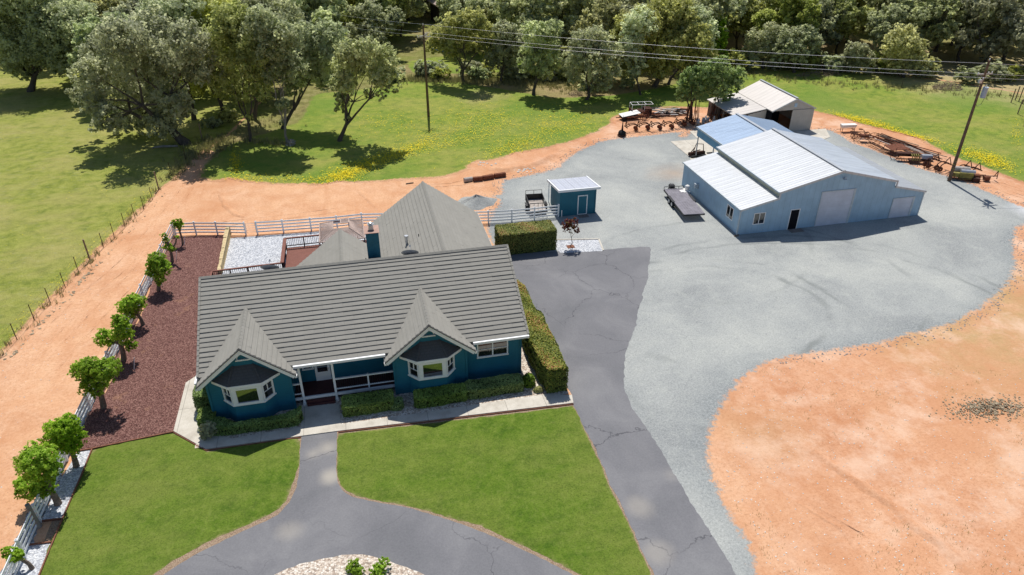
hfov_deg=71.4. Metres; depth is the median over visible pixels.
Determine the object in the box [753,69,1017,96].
wire fence
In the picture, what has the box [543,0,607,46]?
oak tree
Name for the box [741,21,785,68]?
oak tree
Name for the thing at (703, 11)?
oak tree
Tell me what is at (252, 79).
oak tree
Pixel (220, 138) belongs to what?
tall grass
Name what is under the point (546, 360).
photinia hedge
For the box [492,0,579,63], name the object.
oak tree
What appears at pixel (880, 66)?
shrub
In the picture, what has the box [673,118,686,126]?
plow
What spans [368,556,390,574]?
shrub
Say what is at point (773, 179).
metal barn
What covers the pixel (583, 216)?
door mat
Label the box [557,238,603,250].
bed kerb
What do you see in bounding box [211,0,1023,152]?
ground
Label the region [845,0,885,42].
oak tree
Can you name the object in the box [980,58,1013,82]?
shrub
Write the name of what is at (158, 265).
mulberry tree
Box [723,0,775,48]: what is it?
oak tree
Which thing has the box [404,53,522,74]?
clearing
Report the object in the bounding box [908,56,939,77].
shrub
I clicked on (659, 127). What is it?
plow
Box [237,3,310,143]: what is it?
oak tree
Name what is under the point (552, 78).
shrub
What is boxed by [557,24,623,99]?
oak tree
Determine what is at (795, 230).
door mat
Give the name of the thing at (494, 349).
window
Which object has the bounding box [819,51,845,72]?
shrub
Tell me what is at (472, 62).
shrub
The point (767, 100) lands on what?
beige barn
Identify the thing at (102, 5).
oak tree
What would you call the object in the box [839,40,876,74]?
tree
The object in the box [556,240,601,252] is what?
tree stone bed
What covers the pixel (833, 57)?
shrub
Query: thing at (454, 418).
bed edging
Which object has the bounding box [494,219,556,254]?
photinia hedge
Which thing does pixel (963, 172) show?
yellow baler
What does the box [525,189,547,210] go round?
utility trailer
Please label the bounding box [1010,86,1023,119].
wire fence
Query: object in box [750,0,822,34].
oak tree
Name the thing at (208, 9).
oak tree
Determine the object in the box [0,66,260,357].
pasture
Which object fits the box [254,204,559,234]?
white fence
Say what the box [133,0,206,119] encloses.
oak tree
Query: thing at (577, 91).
brush heap
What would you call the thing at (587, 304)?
driveway
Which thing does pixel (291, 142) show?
old stump
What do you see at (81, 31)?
oak tree
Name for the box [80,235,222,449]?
mulch bed
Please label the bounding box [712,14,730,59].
slim tree
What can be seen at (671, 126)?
plow
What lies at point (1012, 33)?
oak tree
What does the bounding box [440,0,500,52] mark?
oak tree
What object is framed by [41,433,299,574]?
lawn
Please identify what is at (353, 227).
lattice pavilion
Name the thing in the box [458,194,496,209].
gravel pile
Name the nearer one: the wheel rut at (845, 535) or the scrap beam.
the wheel rut at (845, 535)
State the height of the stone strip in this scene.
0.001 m
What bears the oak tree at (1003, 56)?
on the ground at (407, 46)
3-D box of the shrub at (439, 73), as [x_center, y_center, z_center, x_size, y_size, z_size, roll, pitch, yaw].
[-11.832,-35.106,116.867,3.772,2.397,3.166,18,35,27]
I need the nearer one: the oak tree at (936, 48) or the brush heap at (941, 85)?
the brush heap at (941, 85)
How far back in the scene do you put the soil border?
38.73 m
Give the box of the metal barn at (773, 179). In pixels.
[682,128,926,234]
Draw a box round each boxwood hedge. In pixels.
[192,385,210,412]
[196,406,216,427]
[197,405,303,435]
[341,389,393,416]
[390,396,403,410]
[413,382,467,408]
[464,373,523,399]
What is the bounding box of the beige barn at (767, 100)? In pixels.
[707,79,815,130]
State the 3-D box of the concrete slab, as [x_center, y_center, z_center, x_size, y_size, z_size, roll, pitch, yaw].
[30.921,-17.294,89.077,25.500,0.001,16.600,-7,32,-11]
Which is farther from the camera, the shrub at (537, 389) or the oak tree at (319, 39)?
the oak tree at (319, 39)
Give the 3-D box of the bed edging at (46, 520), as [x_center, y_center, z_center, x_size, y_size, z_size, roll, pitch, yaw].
[-25.183,12.703,38.995,1.063,0.100,0.070,-5,31,-8]
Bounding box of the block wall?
[217,227,231,272]
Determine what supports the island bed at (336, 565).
on the circular drive
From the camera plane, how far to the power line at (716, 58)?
83.42 m
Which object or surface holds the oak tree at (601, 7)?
on the ground at (407, 46)
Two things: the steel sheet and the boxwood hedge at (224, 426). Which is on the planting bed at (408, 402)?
the boxwood hedge at (224, 426)
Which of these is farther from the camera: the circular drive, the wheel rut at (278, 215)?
the wheel rut at (278, 215)
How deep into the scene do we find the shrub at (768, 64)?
122.71 m
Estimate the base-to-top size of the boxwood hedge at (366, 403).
1.082 m
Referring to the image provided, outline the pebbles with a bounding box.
[0,271,1023,574]
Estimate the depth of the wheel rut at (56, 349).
58.37 m
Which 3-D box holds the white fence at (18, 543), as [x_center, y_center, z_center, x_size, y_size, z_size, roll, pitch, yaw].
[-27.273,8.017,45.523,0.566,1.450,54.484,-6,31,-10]
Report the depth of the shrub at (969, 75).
114.67 m
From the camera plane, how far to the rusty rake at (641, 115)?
98.61 m
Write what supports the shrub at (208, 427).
on the planting bed at (408, 402)
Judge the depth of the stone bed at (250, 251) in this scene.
66.17 m
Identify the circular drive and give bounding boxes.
[164,432,572,574]
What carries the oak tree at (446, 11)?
on the ground at (407, 46)
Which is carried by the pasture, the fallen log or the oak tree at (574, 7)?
the fallen log
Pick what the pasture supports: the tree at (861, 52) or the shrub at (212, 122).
the shrub at (212, 122)
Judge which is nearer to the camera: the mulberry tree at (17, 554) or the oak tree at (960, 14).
the mulberry tree at (17, 554)
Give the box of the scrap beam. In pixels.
[912,145,940,153]
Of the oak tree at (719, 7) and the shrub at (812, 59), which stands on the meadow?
the shrub at (812, 59)
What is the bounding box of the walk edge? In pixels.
[174,403,571,449]
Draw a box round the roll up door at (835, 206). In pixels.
[814,188,856,226]
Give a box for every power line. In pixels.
[420,35,981,77]
[426,24,967,62]
[427,32,982,73]
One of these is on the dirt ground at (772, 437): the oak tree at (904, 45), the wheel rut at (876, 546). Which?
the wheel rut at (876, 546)
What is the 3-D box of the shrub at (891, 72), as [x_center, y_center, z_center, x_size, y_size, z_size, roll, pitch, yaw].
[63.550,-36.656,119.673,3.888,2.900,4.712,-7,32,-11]
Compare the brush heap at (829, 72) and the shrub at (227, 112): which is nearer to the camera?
the shrub at (227, 112)
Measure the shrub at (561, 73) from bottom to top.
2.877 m
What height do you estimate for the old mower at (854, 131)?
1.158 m
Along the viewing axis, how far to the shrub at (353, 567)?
35.85 m
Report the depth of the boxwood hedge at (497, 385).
48.01 m
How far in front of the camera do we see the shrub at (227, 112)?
97.59 m
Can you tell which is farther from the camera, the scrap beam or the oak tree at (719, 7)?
the oak tree at (719, 7)
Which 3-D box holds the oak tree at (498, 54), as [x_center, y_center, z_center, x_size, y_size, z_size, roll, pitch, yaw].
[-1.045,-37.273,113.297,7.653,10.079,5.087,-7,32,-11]
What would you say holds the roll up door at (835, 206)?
in the metal barn at (773, 179)
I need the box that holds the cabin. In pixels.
[427,0,440,22]
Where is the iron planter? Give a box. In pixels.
[617,115,626,136]
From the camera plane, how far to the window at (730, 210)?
69.51 m
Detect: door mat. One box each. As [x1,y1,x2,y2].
[578,214,588,217]
[788,228,803,232]
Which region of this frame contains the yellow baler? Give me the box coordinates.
[947,166,980,182]
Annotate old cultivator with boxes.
[974,171,998,181]
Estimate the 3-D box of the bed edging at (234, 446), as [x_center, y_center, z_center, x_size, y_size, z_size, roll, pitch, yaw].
[-17.319,9.631,44.162,8.184,0.060,1.494,2,31,3]
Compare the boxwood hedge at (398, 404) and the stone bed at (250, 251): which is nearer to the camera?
the boxwood hedge at (398, 404)
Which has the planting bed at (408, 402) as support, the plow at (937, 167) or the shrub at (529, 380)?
the shrub at (529, 380)
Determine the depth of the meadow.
97.85 m
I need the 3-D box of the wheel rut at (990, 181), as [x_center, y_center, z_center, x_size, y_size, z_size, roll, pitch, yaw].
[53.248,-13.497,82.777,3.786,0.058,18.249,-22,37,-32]
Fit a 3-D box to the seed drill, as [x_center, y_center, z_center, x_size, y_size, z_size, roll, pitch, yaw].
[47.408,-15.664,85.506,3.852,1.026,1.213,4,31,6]
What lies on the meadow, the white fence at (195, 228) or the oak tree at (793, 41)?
the oak tree at (793, 41)
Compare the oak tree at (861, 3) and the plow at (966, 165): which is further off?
the oak tree at (861, 3)
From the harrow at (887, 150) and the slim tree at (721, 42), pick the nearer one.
the harrow at (887, 150)
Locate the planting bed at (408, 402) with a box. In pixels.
[195,344,567,447]
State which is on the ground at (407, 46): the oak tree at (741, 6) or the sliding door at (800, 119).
the oak tree at (741, 6)
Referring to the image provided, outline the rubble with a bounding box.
[286,145,535,172]
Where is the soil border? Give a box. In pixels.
[44,403,653,574]
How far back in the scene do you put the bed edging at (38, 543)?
37.64 m
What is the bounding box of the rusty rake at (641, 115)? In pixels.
[626,110,648,120]
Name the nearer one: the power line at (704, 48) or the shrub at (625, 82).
the power line at (704, 48)
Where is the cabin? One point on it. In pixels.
(434, 9)
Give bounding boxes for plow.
[624,121,637,130]
[637,121,649,129]
[648,121,661,129]
[660,120,673,128]
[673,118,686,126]
[682,117,695,124]
[922,153,939,167]
[934,157,951,172]
[960,160,972,168]
[971,163,982,170]
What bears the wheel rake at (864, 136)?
on the dirt ground at (772, 437)
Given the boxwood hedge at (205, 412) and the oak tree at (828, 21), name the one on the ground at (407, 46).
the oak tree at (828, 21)
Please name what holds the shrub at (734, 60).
on the ground at (407, 46)
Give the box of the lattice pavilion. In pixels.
[319,218,365,245]
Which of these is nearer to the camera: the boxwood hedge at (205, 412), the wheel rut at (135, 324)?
the boxwood hedge at (205, 412)
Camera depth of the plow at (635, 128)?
94.70 m
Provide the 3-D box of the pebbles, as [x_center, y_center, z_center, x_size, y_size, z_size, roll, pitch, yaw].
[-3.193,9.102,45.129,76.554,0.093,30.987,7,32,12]
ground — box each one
[0,107,1023,574]
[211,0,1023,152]
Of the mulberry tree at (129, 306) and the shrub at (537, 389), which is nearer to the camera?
the shrub at (537, 389)
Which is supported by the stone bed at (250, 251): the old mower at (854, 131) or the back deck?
the back deck
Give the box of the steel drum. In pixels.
[463,177,472,182]
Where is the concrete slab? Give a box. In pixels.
[671,129,829,159]
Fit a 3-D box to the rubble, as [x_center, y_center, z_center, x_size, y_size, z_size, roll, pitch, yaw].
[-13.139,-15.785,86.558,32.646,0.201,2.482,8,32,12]
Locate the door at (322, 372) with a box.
[314,364,331,380]
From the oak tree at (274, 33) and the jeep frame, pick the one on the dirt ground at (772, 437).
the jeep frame
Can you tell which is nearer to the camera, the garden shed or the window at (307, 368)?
the window at (307, 368)
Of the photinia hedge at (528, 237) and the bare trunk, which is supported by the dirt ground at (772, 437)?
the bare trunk
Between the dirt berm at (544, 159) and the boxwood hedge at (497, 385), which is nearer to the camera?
the boxwood hedge at (497, 385)
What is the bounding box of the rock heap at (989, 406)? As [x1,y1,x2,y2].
[928,389,1023,428]
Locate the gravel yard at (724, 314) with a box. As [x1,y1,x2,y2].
[484,125,1023,574]
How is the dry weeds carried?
on the dirt ground at (772, 437)
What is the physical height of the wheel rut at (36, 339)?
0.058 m
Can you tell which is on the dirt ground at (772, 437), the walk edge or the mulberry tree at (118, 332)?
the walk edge
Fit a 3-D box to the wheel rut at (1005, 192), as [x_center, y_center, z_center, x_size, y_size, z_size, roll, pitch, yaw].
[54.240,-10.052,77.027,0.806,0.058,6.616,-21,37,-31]
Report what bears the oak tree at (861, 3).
on the ground at (407, 46)
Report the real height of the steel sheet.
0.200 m
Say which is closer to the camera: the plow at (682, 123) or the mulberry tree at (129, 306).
the mulberry tree at (129, 306)
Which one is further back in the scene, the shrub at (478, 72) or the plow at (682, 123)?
the shrub at (478, 72)
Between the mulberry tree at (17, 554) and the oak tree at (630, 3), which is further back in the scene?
the oak tree at (630, 3)
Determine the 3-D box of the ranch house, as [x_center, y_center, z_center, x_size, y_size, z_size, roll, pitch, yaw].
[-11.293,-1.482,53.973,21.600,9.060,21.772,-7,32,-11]
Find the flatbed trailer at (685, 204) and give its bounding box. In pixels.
[664,183,704,215]
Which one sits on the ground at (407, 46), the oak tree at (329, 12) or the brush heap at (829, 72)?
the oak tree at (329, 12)
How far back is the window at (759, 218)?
68.33 m
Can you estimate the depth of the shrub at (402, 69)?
116.58 m
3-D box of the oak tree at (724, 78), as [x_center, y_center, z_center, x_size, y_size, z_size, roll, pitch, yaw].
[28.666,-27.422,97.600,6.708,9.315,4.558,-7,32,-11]
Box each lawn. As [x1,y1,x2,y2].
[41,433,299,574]
[337,406,650,574]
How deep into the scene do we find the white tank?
94.39 m
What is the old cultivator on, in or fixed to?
on the dirt ground at (772, 437)
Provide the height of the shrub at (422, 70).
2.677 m
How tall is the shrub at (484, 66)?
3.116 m
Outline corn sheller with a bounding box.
[908,153,938,163]
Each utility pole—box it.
[417,25,429,116]
[947,58,992,181]
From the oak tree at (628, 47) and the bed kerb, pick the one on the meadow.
the oak tree at (628, 47)
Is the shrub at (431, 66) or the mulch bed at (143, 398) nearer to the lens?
the mulch bed at (143, 398)
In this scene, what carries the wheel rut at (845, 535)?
on the dirt ground at (772, 437)
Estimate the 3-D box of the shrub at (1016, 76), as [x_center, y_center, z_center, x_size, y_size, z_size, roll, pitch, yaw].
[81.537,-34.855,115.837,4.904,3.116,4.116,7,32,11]
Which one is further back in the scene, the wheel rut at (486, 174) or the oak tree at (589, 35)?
the oak tree at (589, 35)
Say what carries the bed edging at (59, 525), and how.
on the soil border
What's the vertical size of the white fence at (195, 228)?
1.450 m
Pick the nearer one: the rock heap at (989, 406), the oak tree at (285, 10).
the rock heap at (989, 406)
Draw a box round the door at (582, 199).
[577,195,587,214]
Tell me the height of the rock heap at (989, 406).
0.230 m
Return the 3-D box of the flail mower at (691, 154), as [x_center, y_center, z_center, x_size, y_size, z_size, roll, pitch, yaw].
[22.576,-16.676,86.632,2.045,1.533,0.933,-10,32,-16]
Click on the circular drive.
(322, 514)
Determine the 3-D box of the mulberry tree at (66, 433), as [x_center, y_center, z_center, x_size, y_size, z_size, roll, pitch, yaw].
[-26.016,9.140,41.552,2.431,4.005,2.422,17,35,26]
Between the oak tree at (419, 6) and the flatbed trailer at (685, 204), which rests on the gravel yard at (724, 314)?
the flatbed trailer at (685, 204)
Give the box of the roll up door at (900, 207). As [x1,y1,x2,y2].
[888,196,915,217]
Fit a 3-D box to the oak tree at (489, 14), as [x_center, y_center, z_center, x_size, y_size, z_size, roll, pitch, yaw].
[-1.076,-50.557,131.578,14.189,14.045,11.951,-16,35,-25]
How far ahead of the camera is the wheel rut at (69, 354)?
55.29 m
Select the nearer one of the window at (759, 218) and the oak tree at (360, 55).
the window at (759, 218)
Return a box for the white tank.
[840,123,856,130]
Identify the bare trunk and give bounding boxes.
[24,503,41,528]
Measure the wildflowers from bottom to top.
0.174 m
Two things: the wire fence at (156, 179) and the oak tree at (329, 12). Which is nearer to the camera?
the wire fence at (156, 179)
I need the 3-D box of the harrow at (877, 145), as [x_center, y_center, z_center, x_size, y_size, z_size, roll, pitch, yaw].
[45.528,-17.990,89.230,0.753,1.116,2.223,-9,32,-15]
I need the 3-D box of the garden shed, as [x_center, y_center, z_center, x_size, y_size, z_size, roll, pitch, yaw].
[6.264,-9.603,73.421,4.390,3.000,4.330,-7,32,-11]
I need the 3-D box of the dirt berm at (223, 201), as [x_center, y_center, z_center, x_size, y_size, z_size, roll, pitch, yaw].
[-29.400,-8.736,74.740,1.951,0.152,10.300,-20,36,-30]
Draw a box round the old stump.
[286,139,295,145]
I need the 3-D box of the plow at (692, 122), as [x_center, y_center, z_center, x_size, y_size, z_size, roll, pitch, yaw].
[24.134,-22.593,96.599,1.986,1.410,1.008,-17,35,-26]
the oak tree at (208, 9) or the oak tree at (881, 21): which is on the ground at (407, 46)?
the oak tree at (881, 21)
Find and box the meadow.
[192,69,1023,185]
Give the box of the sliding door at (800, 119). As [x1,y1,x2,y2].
[789,109,811,130]
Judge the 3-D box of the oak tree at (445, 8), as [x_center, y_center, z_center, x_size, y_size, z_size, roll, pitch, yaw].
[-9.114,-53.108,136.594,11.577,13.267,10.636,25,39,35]
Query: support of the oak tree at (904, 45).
on the meadow
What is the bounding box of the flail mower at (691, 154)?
[688,143,705,157]
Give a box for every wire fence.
[0,124,202,346]
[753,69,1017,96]
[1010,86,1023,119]
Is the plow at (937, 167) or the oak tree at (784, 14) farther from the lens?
the oak tree at (784, 14)
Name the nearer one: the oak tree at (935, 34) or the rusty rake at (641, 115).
the rusty rake at (641, 115)
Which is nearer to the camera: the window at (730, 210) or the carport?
the window at (730, 210)
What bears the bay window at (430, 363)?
in the ranch house
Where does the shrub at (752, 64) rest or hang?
on the ground at (407, 46)
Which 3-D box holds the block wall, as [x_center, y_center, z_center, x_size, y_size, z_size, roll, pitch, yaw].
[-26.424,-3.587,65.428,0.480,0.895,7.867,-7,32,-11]
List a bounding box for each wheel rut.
[13,172,192,368]
[26,175,200,373]
[30,209,180,377]
[45,211,190,382]
[105,285,149,392]
[197,206,346,227]
[207,209,357,230]
[403,146,572,185]
[431,149,580,186]
[780,492,876,574]
[806,500,899,574]
[910,150,1023,191]
[934,155,1023,189]
[985,185,1023,198]
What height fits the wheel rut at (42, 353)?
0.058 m
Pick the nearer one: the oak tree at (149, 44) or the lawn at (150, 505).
the lawn at (150, 505)
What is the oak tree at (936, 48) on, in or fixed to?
on the ground at (407, 46)
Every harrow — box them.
[868,139,883,149]
[879,144,896,157]
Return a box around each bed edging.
[29,541,51,545]
[38,431,172,574]
[42,517,61,521]
[173,432,300,450]
[338,404,573,432]
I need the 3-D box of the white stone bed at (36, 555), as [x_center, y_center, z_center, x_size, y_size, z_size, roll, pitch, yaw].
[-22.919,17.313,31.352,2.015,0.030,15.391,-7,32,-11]
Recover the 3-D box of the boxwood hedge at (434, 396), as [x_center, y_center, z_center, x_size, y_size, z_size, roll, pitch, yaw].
[-4.755,7.188,47.437,3.690,1.026,1.370,-7,32,-11]
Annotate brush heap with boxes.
[567,90,586,96]
[797,70,839,77]
[931,80,962,90]
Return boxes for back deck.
[210,230,365,275]
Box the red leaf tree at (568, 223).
[561,217,579,246]
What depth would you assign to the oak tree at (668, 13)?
108.23 m
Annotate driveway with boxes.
[511,247,735,574]
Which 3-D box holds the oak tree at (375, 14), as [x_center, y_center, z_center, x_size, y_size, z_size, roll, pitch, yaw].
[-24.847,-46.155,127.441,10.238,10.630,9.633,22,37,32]
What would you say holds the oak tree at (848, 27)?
on the ground at (407, 46)
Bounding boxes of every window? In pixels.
[211,363,279,421]
[302,367,313,370]
[399,339,461,392]
[477,341,508,358]
[725,203,733,220]
[752,212,765,224]
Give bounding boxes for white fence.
[1,222,174,574]
[172,221,246,234]
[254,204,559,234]
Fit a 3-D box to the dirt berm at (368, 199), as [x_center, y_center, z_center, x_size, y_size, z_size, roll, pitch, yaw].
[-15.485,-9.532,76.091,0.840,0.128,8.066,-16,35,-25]
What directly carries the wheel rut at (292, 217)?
on the dirt ground at (772, 437)
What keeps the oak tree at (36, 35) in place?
on the pasture
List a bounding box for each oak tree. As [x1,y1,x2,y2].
[0,0,100,91]
[64,4,226,145]
[66,11,151,83]
[80,0,129,17]
[105,0,148,17]
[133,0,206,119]
[176,0,239,112]
[197,0,277,141]
[217,59,286,101]
[231,0,309,119]
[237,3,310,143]
[275,0,337,22]
[280,17,349,128]
[288,0,348,61]
[326,34,404,141]
[337,0,415,26]
[343,0,405,47]
[346,0,357,5]
[394,0,427,36]
[425,5,500,81]
[433,0,464,22]
[438,1,464,15]
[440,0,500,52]
[482,19,528,82]
[483,0,524,35]
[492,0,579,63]
[516,18,563,95]
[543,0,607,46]
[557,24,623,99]
[567,0,634,63]
[596,0,649,23]
[608,0,718,86]
[615,0,658,64]
[617,3,658,94]
[644,0,734,65]
[663,4,719,84]
[674,61,716,118]
[701,55,747,119]
[716,0,747,31]
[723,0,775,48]
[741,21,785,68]
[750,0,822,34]
[755,0,779,20]
[769,23,824,72]
[789,0,848,48]
[818,0,873,29]
[819,0,877,54]
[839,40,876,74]
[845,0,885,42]
[855,0,944,33]
[865,2,930,55]
[876,22,929,77]
[898,0,963,61]
[924,0,1023,61]
[933,11,948,51]
[951,0,1023,68]
[974,6,1023,59]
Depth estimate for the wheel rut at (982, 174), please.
80.19 m
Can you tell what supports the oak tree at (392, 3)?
on the ground at (407, 46)
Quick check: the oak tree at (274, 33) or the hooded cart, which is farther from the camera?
the hooded cart
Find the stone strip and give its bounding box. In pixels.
[0,278,152,574]
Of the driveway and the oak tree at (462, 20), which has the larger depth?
the oak tree at (462, 20)
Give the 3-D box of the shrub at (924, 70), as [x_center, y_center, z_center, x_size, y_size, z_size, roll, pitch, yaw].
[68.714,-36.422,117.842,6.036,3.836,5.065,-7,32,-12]
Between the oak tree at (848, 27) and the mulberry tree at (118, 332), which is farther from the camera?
the oak tree at (848, 27)
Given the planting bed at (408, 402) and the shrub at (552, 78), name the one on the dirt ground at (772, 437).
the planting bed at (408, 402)
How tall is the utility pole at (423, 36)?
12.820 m
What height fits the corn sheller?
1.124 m
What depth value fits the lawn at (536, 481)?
41.46 m
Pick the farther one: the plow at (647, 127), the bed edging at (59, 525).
the plow at (647, 127)
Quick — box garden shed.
[547,176,600,216]
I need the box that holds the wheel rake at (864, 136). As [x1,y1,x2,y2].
[852,132,878,141]
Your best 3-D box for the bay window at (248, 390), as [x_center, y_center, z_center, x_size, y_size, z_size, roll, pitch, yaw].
[-16.647,6.763,45.010,4.120,4.128,0.926,-7,32,-11]
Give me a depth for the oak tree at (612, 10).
111.28 m
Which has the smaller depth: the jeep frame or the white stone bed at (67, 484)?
the white stone bed at (67, 484)
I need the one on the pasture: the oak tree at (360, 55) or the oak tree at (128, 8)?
the oak tree at (128, 8)
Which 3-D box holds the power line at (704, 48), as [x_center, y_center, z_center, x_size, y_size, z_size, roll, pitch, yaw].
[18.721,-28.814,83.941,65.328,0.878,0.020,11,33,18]
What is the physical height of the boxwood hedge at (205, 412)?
0.989 m
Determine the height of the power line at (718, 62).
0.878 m
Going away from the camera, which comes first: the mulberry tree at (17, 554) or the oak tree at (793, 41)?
the mulberry tree at (17, 554)
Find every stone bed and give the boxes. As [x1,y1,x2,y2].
[16,543,50,574]
[42,450,89,519]
[222,228,365,273]
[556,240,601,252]
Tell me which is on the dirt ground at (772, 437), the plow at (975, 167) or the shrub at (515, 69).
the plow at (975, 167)
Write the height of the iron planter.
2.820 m
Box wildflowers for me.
[1,99,1022,352]
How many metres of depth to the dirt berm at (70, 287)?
60.60 m
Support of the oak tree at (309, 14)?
on the ground at (407, 46)
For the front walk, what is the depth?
46.14 m
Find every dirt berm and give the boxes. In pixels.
[0,192,163,364]
[218,188,253,219]
[352,186,381,212]
[482,151,562,172]
[801,441,980,574]
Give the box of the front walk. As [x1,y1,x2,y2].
[173,376,572,448]
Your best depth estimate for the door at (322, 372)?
48.26 m
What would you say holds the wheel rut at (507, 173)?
on the dirt ground at (772, 437)
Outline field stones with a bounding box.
[3,193,164,359]
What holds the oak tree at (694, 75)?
on the dirt ground at (772, 437)
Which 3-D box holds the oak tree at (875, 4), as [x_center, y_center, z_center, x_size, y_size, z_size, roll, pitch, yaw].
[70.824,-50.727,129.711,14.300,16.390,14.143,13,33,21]
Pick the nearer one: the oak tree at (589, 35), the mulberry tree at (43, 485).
the mulberry tree at (43, 485)
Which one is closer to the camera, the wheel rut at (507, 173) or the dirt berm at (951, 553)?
the dirt berm at (951, 553)
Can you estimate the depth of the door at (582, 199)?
72.13 m
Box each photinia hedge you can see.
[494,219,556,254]
[517,279,568,392]
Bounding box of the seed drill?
[890,151,920,161]
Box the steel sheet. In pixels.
[884,143,910,150]
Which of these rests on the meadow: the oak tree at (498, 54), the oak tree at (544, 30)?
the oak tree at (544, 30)
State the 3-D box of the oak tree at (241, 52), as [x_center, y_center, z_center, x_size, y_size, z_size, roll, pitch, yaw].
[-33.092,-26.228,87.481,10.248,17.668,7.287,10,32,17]
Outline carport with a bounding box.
[695,113,793,154]
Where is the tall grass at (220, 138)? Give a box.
[0,72,1023,355]
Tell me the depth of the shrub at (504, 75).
116.42 m
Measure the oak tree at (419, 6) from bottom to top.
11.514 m
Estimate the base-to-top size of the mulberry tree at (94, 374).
4.242 m
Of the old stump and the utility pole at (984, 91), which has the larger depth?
the old stump
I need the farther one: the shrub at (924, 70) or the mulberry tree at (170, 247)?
the shrub at (924, 70)
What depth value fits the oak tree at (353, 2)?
149.82 m
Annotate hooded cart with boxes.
[616,110,639,120]
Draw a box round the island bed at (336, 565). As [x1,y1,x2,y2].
[275,554,423,574]
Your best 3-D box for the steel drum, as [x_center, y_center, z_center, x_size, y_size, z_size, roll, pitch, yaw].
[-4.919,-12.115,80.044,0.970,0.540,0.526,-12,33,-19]
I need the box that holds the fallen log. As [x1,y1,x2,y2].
[152,145,177,147]
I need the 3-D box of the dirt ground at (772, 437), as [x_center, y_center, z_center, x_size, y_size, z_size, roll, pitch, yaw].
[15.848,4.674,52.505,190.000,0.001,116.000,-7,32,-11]
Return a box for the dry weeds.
[737,333,1023,574]
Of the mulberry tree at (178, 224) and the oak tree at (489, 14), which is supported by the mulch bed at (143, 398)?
the mulberry tree at (178, 224)
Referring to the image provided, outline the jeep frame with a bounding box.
[628,101,652,115]
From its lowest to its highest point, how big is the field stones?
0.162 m
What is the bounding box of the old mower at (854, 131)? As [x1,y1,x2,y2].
[850,128,869,138]
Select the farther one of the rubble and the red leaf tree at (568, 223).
the rubble
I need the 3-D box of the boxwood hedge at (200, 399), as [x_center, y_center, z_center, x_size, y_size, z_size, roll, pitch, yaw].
[-20.352,6.744,47.511,1.338,1.726,3.604,-7,32,-11]
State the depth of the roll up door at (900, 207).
71.59 m
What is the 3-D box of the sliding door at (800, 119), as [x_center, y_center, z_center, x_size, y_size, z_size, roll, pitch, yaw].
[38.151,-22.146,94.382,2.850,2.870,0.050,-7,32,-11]
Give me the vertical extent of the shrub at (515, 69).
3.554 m
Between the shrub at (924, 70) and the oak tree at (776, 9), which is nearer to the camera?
the shrub at (924, 70)
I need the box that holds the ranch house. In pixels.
[194,181,528,421]
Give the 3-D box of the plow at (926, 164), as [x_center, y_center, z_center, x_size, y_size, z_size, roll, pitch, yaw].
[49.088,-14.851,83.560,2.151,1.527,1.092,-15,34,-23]
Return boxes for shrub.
[197,420,217,440]
[198,116,223,128]
[217,106,240,122]
[345,558,365,574]
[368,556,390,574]
[390,65,405,80]
[413,61,428,75]
[416,59,448,77]
[429,66,451,78]
[456,60,482,76]
[466,65,491,79]
[481,62,502,76]
[496,69,524,80]
[497,63,529,79]
[522,372,535,387]
[532,385,543,393]
[544,71,556,80]
[555,64,573,79]
[618,76,635,89]
[726,48,750,69]
[736,52,755,69]
[760,55,790,70]
[791,49,822,70]
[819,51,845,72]
[820,54,846,72]
[862,50,888,73]
[883,64,900,76]
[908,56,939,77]
[911,56,943,77]
[953,65,983,84]
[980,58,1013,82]
[1003,64,1023,81]
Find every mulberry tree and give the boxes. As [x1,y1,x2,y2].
[0,546,34,570]
[10,440,64,506]
[36,412,89,467]
[66,356,123,408]
[92,314,138,360]
[114,292,147,325]
[144,250,172,290]
[159,232,179,261]
[170,218,184,243]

